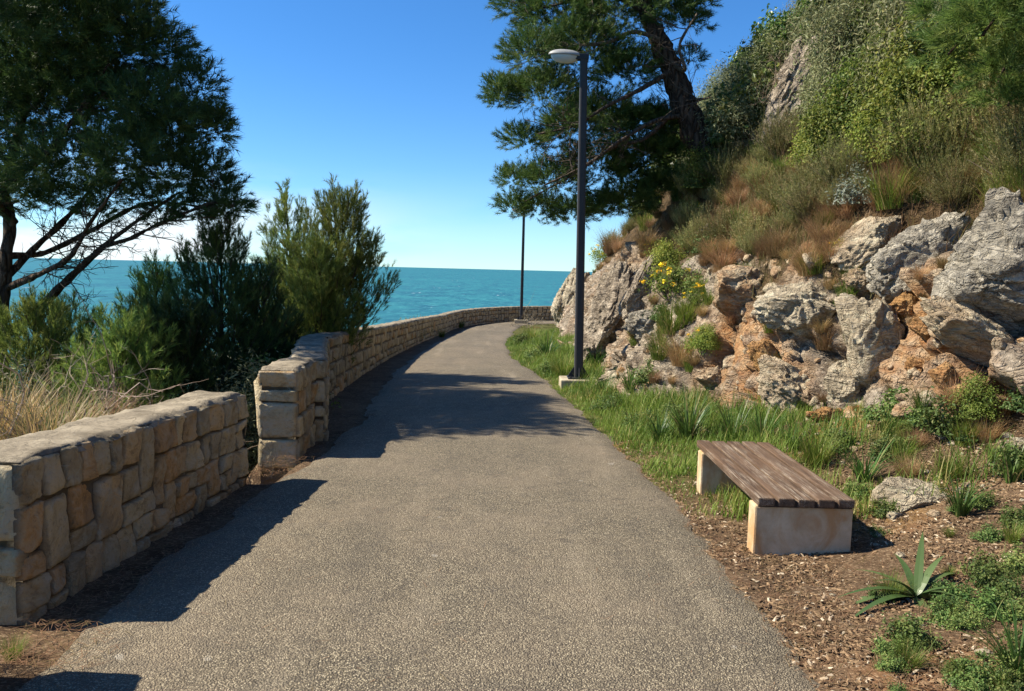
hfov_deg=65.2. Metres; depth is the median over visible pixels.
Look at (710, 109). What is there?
shrub
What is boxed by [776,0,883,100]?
shrub
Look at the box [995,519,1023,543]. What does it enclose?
grass tussock
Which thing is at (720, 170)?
shrub
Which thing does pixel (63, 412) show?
bare shrub
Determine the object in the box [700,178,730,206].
shrub
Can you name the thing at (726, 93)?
shrub
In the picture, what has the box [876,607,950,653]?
weed
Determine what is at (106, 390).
bare shrub
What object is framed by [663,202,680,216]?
grass tussock
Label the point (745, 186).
grass tussock
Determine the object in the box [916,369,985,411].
grass tussock
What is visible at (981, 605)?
weed
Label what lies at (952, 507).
weed
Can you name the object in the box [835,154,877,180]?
grass tussock
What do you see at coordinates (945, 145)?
shrub
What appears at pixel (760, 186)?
grass tussock
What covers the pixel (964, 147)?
grass tussock
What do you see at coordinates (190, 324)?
pine tree
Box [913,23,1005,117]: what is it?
shrub
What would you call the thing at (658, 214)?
grass tussock
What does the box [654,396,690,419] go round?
weed
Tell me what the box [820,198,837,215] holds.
grass tussock
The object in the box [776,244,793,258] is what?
grass tussock
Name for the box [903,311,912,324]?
grass tussock
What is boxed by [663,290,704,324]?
grass tussock
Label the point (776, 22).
shrub
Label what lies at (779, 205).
grass tussock
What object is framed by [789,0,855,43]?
shrub
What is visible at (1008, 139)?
shrub
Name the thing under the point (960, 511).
strap leaved plant
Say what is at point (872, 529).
weed
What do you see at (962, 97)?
shrub
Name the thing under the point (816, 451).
grass tussock
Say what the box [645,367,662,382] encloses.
grass tussock
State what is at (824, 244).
grass tussock
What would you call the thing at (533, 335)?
grass tussock
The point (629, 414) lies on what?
weed
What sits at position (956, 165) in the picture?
grass tussock
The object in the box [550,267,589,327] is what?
boulder
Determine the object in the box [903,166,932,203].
grass tussock
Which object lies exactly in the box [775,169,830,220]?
shrub
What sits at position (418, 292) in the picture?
sea
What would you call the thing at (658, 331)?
grass tussock
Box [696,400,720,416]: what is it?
weed
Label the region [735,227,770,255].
shrub
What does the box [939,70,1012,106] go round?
shrub
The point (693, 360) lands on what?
grass tussock
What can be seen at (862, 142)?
grass tussock
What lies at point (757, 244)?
grass tussock
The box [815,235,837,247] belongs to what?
grass tussock
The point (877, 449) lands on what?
weed
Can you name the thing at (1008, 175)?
grass tussock
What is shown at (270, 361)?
shrub
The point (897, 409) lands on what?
boulder
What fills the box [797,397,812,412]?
grass tussock
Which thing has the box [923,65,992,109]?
shrub
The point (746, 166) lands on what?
grass tussock
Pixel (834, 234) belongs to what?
grass tussock
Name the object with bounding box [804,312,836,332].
grass tussock
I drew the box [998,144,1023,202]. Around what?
grass tussock
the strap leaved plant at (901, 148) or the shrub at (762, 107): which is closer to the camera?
the strap leaved plant at (901, 148)
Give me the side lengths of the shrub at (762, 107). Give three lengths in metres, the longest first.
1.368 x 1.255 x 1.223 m
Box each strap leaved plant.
[531,331,569,356]
[571,336,606,365]
[588,372,619,391]
[611,364,647,392]
[636,404,674,442]
[650,383,735,441]
[699,397,768,438]
[737,397,791,441]
[778,418,812,451]
[829,434,905,482]
[873,128,920,175]
[891,380,938,414]
[910,466,999,517]
[930,589,1023,681]
[963,430,1023,483]
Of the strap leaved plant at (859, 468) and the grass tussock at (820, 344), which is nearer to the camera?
the strap leaved plant at (859, 468)
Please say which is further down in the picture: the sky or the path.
the path
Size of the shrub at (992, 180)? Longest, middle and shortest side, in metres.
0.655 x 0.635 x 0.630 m
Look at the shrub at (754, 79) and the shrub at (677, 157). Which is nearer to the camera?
the shrub at (754, 79)
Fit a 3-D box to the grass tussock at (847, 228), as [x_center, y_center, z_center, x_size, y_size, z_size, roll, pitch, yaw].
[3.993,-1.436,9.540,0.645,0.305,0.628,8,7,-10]
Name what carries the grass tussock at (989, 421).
on the ground at (356, 396)
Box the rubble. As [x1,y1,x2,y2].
[598,249,1023,690]
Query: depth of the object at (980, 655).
3.57 m
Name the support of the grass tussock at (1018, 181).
on the hillside
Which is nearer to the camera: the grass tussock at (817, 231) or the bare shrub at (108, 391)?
the bare shrub at (108, 391)
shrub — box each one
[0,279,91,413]
[0,285,157,430]
[0,334,257,448]
[0,341,111,426]
[0,348,59,419]
[0,358,162,436]
[0,397,109,437]
[6,392,69,429]
[26,396,100,430]
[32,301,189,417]
[40,395,109,424]
[42,372,109,416]
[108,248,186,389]
[119,344,152,403]
[128,385,184,407]
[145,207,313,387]
[163,347,269,461]
[212,347,278,472]
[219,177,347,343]
[223,341,341,450]
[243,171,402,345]
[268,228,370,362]
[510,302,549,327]
[597,229,626,244]
[620,218,637,233]
[627,171,662,217]
[642,237,689,275]
[651,129,689,185]
[664,225,679,242]
[666,161,706,197]
[669,136,724,188]
[669,216,712,253]
[670,196,709,230]
[671,47,755,143]
[671,95,705,168]
[680,155,723,192]
[683,214,707,247]
[688,201,722,225]
[690,321,723,349]
[693,72,718,105]
[695,55,727,109]
[696,60,728,97]
[699,204,746,242]
[700,27,783,140]
[700,137,749,188]
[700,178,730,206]
[702,82,750,135]
[703,57,745,105]
[704,103,756,145]
[706,134,750,161]
[718,25,784,127]
[719,38,749,78]
[720,143,743,157]
[723,159,739,187]
[723,207,777,246]
[727,18,787,120]
[728,44,752,70]
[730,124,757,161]
[730,154,755,179]
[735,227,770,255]
[737,156,779,185]
[741,3,803,62]
[743,71,774,127]
[746,43,800,128]
[747,96,765,129]
[748,100,802,159]
[748,138,784,165]
[749,163,796,207]
[758,31,787,64]
[761,0,855,72]
[765,169,822,213]
[765,201,792,233]
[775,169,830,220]
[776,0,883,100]
[779,108,816,148]
[779,150,828,190]
[780,1,864,134]
[781,0,801,20]
[781,196,815,226]
[782,114,851,168]
[786,71,864,164]
[788,0,808,15]
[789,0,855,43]
[804,126,869,188]
[808,0,881,71]
[808,39,882,134]
[815,176,851,207]
[825,153,876,206]
[832,91,889,161]
[835,1,916,119]
[836,0,950,112]
[838,0,882,64]
[838,4,965,131]
[844,41,904,122]
[846,140,882,175]
[850,8,894,107]
[854,123,876,152]
[859,60,967,165]
[862,101,926,148]
[863,78,972,149]
[867,0,907,38]
[871,0,1009,61]
[876,5,943,83]
[882,107,967,167]
[892,419,916,438]
[901,126,978,189]
[902,88,985,155]
[906,69,940,104]
[912,1,971,83]
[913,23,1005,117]
[914,157,987,208]
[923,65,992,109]
[924,92,976,131]
[924,143,982,183]
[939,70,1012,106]
[941,22,1017,100]
[942,67,996,112]
[942,370,1005,421]
[945,73,1003,131]
[948,7,1013,59]
[948,74,1023,144]
[950,10,1023,94]
[956,31,1019,86]
[961,29,1022,90]
[965,107,1023,182]
[965,115,995,150]
[968,100,1023,154]
[968,151,1000,183]
[981,149,1017,189]
[988,95,1023,129]
[988,104,1023,148]
[991,128,1023,154]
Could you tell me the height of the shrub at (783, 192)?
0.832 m
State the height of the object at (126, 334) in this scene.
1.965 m
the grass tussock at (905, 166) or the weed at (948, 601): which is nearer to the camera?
the weed at (948, 601)
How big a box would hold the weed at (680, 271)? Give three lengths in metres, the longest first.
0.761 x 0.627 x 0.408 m
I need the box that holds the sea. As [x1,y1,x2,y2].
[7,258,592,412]
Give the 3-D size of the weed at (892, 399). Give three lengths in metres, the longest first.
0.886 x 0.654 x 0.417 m
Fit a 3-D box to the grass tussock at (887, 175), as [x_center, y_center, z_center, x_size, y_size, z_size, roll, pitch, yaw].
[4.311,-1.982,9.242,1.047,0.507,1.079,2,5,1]
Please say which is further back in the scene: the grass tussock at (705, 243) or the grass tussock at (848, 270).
the grass tussock at (705, 243)
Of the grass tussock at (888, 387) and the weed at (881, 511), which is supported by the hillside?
the grass tussock at (888, 387)
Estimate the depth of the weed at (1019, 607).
3.97 m
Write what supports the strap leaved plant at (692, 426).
on the ground at (356, 396)
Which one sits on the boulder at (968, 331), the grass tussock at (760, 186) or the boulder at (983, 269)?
the boulder at (983, 269)
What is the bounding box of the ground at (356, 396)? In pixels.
[0,322,1023,690]
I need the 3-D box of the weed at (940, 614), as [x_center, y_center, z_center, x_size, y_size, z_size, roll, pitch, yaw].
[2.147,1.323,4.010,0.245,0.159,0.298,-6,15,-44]
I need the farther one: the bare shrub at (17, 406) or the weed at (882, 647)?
the bare shrub at (17, 406)
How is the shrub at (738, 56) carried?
on the hillside
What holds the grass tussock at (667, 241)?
on the hillside
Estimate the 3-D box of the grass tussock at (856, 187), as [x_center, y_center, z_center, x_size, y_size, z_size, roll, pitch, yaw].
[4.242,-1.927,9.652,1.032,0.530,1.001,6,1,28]
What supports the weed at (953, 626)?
on the ground at (356, 396)
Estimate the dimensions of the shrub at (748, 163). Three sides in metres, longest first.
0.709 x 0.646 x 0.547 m
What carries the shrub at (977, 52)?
on the hillside
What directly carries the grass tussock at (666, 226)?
on the hillside
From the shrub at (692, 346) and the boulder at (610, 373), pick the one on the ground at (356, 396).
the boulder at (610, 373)
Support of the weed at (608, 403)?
on the ground at (356, 396)
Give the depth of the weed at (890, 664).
3.56 m
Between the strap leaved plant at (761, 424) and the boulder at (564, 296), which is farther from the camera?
the boulder at (564, 296)
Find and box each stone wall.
[0,390,248,625]
[254,306,553,484]
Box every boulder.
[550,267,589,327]
[583,333,610,362]
[586,261,638,353]
[595,370,619,383]
[618,255,658,319]
[621,308,659,340]
[692,365,722,387]
[712,264,763,323]
[744,399,762,412]
[746,338,780,370]
[751,281,836,337]
[755,354,812,417]
[761,26,829,141]
[806,407,843,421]
[823,360,862,403]
[827,216,902,272]
[834,293,904,389]
[841,268,868,291]
[865,210,970,301]
[870,476,950,512]
[889,291,919,317]
[890,400,916,419]
[904,356,923,371]
[909,310,930,339]
[919,295,1014,366]
[928,361,957,389]
[931,187,1023,322]
[1001,437,1023,449]
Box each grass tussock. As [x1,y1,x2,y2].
[0,362,107,439]
[0,373,142,439]
[0,630,30,661]
[1,384,137,439]
[44,379,157,420]
[437,329,446,336]
[459,320,465,327]
[519,322,542,339]
[546,349,573,375]
[593,222,628,253]
[594,259,603,269]
[606,234,622,252]
[625,335,636,345]
[626,220,668,249]
[630,207,653,230]
[636,246,645,257]
[636,328,676,360]
[641,287,658,304]
[643,217,653,227]
[643,242,660,254]
[643,293,697,334]
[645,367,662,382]
[649,323,696,366]
[651,204,666,218]
[654,215,675,230]
[654,323,665,336]
[657,233,677,251]
[661,179,681,201]
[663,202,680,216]
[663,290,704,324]
[665,375,677,383]
[669,299,689,314]
[676,354,692,372]
[678,191,703,208]
[679,350,701,365]
[682,191,697,202]
[685,235,719,252]
[693,244,717,261]
[693,272,710,291]
[694,303,708,315]
[695,238,719,255]
[696,186,708,197]
[696,254,707,265]
[696,284,714,305]
[699,239,741,268]
[702,165,721,192]
[702,197,720,210]
[705,263,726,272]
[713,189,726,207]
[713,229,739,252]
[714,187,746,207]
[719,185,749,207]
[719,198,753,235]
[719,309,739,323]
[724,169,743,192]
[726,154,761,179]
[737,175,746,189]
[738,206,764,224]
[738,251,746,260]
[739,142,760,159]
[740,167,780,195]
[742,197,763,211]
[742,229,779,258]
[743,126,775,160]
[745,198,773,219]
[745,219,803,256]
[750,174,777,199]
[755,172,781,195]
[757,168,795,197]
[761,324,773,333]
[762,193,783,217]
[770,152,790,174]
[775,153,798,173]
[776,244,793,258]
[781,238,830,275]
[782,423,850,468]
[783,233,801,250]
[784,242,822,264]
[787,239,816,270]
[792,244,826,274]
[794,316,841,350]
[796,216,848,243]
[797,205,829,235]
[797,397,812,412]
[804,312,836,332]
[807,208,835,228]
[808,197,831,215]
[809,234,838,259]
[810,204,839,225]
[812,223,852,243]
[812,235,839,253]
[813,233,843,261]
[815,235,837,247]
[815,387,827,401]
[819,275,840,289]
[820,187,851,214]
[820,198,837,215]
[823,194,861,218]
[827,279,858,295]
[829,166,877,206]
[833,217,854,231]
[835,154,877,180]
[838,263,865,281]
[847,396,863,412]
[848,158,920,210]
[850,128,876,167]
[853,157,918,196]
[857,185,888,210]
[860,129,899,170]
[865,167,928,202]
[869,146,923,180]
[869,413,903,438]
[870,563,916,600]
[876,219,903,246]
[881,151,930,181]
[881,379,894,393]
[881,450,933,477]
[884,430,931,461]
[884,631,936,671]
[895,426,936,448]
[897,141,933,182]
[899,426,926,439]
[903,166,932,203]
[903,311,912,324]
[904,260,932,280]
[906,285,927,297]
[906,383,939,408]
[907,165,935,196]
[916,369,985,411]
[920,129,976,160]
[920,442,981,480]
[929,250,949,268]
[934,154,979,183]
[936,141,976,166]
[936,158,985,190]
[938,412,995,447]
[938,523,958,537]
[939,562,957,577]
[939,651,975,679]
[945,599,966,612]
[946,409,978,443]
[951,129,979,159]
[951,147,1000,188]
[956,106,1016,165]
[958,157,1016,205]
[958,413,1020,443]
[962,114,1013,169]
[967,159,989,185]
[972,126,1000,157]
[976,412,1008,425]
[977,439,1001,461]
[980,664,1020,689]
[983,388,1016,416]
[984,154,1023,192]
[991,172,1023,201]
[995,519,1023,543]
[997,440,1023,462]
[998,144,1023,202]
[1005,157,1023,199]
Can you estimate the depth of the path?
4.49 m
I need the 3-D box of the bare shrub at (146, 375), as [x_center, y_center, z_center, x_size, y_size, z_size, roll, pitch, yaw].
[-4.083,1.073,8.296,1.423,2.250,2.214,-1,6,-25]
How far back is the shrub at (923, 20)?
9.40 m
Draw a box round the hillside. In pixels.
[557,35,1023,438]
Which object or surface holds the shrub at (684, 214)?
on the hillside
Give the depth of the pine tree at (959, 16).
7.45 m
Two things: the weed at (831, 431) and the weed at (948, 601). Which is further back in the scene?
the weed at (831, 431)
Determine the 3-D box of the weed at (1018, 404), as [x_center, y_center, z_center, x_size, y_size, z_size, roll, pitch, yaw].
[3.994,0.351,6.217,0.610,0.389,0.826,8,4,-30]
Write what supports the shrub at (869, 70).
on the hillside
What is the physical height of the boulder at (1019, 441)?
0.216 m
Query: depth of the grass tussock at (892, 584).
4.40 m
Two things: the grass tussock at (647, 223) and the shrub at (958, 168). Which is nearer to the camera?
the shrub at (958, 168)
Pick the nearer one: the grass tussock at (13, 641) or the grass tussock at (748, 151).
the grass tussock at (13, 641)
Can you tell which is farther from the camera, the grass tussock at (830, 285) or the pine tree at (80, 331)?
the pine tree at (80, 331)
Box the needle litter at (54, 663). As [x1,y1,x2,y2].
[0,375,1023,690]
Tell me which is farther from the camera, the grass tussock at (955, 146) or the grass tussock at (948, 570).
the grass tussock at (955, 146)
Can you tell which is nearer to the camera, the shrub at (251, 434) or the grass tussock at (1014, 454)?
the grass tussock at (1014, 454)
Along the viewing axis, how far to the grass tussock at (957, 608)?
4.03 m
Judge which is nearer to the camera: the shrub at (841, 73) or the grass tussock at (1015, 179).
the grass tussock at (1015, 179)
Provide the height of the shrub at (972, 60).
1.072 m
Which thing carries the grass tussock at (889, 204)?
on the hillside
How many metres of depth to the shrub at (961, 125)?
8.74 m
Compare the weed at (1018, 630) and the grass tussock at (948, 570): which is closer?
the weed at (1018, 630)
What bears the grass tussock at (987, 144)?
on the hillside
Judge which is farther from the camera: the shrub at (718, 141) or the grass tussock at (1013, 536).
the shrub at (718, 141)
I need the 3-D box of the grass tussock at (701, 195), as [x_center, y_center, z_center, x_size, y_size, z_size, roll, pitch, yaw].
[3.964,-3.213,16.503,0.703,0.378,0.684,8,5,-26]
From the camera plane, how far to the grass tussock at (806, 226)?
9.94 m
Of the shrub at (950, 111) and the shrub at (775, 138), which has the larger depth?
the shrub at (775, 138)
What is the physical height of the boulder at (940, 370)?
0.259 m
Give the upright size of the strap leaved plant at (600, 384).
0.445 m
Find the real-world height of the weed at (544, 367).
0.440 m
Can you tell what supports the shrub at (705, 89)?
on the hillside
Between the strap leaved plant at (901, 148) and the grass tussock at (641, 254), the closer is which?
the strap leaved plant at (901, 148)
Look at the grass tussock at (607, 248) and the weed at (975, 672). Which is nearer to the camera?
the weed at (975, 672)
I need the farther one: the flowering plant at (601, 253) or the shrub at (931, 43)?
the flowering plant at (601, 253)
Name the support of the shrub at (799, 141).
on the hillside
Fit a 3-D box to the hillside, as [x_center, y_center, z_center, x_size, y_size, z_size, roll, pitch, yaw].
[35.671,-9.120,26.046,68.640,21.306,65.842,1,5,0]
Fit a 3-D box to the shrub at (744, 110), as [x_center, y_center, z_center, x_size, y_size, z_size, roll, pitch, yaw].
[5.024,-5.259,16.282,2.352,2.401,2.261,3,6,15]
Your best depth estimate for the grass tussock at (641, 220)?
23.80 m
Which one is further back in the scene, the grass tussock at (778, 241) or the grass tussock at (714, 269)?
the grass tussock at (714, 269)
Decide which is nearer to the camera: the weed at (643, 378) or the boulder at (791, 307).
the boulder at (791, 307)
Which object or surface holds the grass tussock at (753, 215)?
on the hillside
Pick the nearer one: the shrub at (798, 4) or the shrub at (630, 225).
the shrub at (798, 4)
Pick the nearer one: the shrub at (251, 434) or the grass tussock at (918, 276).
the grass tussock at (918, 276)
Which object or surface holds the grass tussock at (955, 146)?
on the hillside
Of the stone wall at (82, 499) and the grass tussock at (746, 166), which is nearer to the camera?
the stone wall at (82, 499)
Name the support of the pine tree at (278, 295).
on the ground at (356, 396)
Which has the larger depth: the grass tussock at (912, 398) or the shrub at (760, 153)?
the shrub at (760, 153)
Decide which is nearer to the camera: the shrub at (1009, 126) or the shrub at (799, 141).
the shrub at (1009, 126)
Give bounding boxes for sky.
[0,0,795,271]
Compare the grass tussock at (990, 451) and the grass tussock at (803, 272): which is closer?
the grass tussock at (990, 451)
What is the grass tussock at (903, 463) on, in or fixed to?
on the ground at (356, 396)
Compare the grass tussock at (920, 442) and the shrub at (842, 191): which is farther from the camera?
the shrub at (842, 191)
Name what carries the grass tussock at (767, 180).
on the hillside
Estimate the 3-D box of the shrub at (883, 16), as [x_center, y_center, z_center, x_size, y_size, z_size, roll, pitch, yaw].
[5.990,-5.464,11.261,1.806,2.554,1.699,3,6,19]
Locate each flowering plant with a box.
[588,243,607,264]
[637,261,690,302]
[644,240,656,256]
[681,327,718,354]
[682,280,705,306]
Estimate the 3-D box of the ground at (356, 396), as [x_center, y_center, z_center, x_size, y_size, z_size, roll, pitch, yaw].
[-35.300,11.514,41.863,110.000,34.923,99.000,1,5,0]
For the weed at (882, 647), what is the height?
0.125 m
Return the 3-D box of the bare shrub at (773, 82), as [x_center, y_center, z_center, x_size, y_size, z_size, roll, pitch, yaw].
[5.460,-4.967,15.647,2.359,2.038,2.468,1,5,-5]
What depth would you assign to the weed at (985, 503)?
5.42 m
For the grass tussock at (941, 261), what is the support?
on the hillside
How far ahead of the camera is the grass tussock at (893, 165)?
9.24 m
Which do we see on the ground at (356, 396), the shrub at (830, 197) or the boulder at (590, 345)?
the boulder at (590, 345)
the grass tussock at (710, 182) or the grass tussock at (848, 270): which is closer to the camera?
the grass tussock at (848, 270)
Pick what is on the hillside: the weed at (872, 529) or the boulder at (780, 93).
the boulder at (780, 93)
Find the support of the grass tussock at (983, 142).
on the hillside
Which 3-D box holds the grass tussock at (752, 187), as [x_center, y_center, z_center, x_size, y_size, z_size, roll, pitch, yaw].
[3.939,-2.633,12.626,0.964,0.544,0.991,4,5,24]
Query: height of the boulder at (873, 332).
1.157 m
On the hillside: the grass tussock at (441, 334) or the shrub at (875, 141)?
the shrub at (875, 141)
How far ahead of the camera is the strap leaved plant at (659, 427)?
8.94 m
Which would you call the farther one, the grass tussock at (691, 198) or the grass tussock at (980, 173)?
the grass tussock at (691, 198)
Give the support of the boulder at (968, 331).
on the hillside
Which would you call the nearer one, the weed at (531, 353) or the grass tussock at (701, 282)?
the grass tussock at (701, 282)
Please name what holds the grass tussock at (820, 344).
on the hillside
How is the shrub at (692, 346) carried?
on the hillside
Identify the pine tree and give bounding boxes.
[0,0,262,404]
[9,286,113,406]
[76,284,207,408]
[130,290,254,399]
[214,259,319,375]
[475,0,723,228]
[898,0,1023,112]
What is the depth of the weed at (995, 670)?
3.37 m
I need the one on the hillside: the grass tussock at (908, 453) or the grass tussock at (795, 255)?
the grass tussock at (795, 255)
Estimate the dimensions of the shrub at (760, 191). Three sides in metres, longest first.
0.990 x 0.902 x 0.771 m
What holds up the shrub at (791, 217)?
on the hillside
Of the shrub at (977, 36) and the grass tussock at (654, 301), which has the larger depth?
the grass tussock at (654, 301)
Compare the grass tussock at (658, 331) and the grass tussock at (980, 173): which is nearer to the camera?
the grass tussock at (980, 173)
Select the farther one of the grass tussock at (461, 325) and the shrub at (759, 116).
the grass tussock at (461, 325)
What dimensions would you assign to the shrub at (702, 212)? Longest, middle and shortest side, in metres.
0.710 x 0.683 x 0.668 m
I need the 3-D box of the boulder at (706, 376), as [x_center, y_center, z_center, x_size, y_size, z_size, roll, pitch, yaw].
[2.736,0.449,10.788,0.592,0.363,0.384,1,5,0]
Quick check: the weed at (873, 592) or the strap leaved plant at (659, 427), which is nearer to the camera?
the weed at (873, 592)
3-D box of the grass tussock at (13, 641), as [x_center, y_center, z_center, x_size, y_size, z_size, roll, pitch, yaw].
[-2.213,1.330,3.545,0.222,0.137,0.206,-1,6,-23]
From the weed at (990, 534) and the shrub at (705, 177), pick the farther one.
the shrub at (705, 177)
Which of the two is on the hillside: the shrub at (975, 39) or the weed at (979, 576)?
the shrub at (975, 39)
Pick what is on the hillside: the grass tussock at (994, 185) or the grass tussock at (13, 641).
the grass tussock at (994, 185)
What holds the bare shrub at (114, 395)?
on the ground at (356, 396)
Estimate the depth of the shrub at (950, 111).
8.86 m
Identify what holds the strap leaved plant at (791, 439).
on the ground at (356, 396)
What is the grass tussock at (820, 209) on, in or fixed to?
on the hillside
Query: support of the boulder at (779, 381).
on the ground at (356, 396)
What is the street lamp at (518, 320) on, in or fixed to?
on the ground at (356, 396)
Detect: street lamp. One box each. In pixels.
[513,210,527,323]
[549,49,598,389]
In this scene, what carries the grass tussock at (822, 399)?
on the hillside
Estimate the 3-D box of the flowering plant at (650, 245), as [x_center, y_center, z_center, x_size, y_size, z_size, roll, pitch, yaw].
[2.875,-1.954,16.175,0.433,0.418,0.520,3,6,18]
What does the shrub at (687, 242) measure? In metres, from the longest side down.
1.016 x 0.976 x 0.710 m
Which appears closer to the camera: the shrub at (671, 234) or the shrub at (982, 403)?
the shrub at (982, 403)
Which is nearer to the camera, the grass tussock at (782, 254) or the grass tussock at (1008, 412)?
the grass tussock at (1008, 412)
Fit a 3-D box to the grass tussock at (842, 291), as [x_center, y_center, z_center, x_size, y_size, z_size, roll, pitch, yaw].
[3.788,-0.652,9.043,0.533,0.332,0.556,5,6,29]
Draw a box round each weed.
[509,332,530,343]
[520,344,544,358]
[538,355,567,376]
[589,389,631,410]
[618,405,654,429]
[626,358,663,385]
[642,303,668,320]
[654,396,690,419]
[663,259,693,279]
[670,264,708,292]
[682,229,726,253]
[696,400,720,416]
[814,422,858,451]
[841,474,876,500]
[855,384,908,422]
[855,432,899,463]
[866,584,898,605]
[867,632,908,656]
[868,524,892,538]
[869,490,900,519]
[871,648,914,673]
[872,429,918,457]
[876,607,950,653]
[879,677,909,690]
[892,405,935,435]
[907,630,935,649]
[913,385,1001,442]
[913,594,964,630]
[920,589,962,614]
[926,576,948,595]
[937,593,994,629]
[938,579,977,603]
[938,654,992,690]
[938,661,958,673]
[940,657,978,677]
[943,607,974,630]
[944,500,968,512]
[944,581,1020,624]
[949,668,995,690]
[957,486,999,510]
[957,544,1011,581]
[966,522,1006,542]
[966,561,1023,600]
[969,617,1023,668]
[974,651,1023,690]
[978,380,1023,412]
[981,575,1023,622]
[984,435,1023,481]
[984,498,1023,529]
[989,535,1023,575]
[995,621,1023,646]
[998,665,1023,690]
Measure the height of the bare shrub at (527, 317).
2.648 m
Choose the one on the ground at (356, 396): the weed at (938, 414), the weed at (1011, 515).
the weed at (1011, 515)
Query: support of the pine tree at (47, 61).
on the ground at (356, 396)
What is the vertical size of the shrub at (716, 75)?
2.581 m
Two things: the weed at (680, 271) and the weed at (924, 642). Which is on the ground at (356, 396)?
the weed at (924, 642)
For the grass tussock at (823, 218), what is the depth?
9.83 m
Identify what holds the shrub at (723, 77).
on the hillside
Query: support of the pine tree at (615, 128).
on the hillside
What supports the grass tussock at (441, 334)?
on the ground at (356, 396)
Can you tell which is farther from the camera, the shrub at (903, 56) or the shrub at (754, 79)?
the shrub at (754, 79)
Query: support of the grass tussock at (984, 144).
on the hillside
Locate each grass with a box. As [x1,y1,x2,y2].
[505,326,1023,522]
[601,23,1012,302]
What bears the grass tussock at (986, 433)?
on the ground at (356, 396)
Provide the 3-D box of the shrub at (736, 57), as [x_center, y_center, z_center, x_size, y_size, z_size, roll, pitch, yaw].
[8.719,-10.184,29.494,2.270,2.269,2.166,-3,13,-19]
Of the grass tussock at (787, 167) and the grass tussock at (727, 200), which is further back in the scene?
the grass tussock at (727, 200)
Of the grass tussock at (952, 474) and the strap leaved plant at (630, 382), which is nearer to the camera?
the grass tussock at (952, 474)
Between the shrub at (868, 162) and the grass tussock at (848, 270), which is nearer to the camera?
the grass tussock at (848, 270)
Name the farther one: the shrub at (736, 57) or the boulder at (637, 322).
the shrub at (736, 57)
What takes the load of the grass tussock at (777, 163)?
on the hillside
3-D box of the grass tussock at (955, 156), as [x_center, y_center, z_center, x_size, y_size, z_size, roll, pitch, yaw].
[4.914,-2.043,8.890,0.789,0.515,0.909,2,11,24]
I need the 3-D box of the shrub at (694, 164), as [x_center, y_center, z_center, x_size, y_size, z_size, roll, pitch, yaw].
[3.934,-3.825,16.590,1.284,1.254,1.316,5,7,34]
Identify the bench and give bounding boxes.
[696,440,854,555]
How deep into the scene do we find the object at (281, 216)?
15.19 m
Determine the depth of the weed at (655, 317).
12.83 m
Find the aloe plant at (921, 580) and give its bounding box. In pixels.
[837,532,965,615]
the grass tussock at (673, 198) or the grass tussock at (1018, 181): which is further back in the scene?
the grass tussock at (673, 198)
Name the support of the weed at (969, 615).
on the ground at (356, 396)
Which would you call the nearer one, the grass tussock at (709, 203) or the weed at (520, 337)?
the grass tussock at (709, 203)
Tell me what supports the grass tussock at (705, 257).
on the hillside
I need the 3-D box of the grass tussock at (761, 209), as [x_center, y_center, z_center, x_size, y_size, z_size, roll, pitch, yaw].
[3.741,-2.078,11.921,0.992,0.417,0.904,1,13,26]
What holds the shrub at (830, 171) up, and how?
on the hillside
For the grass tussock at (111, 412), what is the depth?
7.54 m
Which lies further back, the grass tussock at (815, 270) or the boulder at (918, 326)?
the grass tussock at (815, 270)
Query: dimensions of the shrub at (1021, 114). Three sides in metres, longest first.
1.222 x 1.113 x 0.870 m
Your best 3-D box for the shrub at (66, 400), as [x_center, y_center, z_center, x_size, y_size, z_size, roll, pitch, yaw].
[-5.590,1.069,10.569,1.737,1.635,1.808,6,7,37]
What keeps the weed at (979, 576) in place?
on the ground at (356, 396)
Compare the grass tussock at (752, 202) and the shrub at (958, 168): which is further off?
the grass tussock at (752, 202)
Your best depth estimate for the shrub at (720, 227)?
12.53 m
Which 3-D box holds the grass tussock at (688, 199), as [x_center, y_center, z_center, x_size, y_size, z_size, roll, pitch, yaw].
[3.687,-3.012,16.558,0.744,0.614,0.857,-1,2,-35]
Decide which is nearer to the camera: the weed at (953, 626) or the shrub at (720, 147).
the weed at (953, 626)
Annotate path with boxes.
[18,320,819,690]
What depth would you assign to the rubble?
7.90 m
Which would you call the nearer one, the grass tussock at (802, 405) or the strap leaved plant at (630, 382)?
the grass tussock at (802, 405)
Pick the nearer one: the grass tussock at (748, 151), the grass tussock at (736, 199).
the grass tussock at (736, 199)
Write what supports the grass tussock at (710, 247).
on the hillside
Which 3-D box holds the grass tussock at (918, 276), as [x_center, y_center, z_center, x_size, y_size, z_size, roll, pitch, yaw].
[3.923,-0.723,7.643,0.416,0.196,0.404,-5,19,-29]

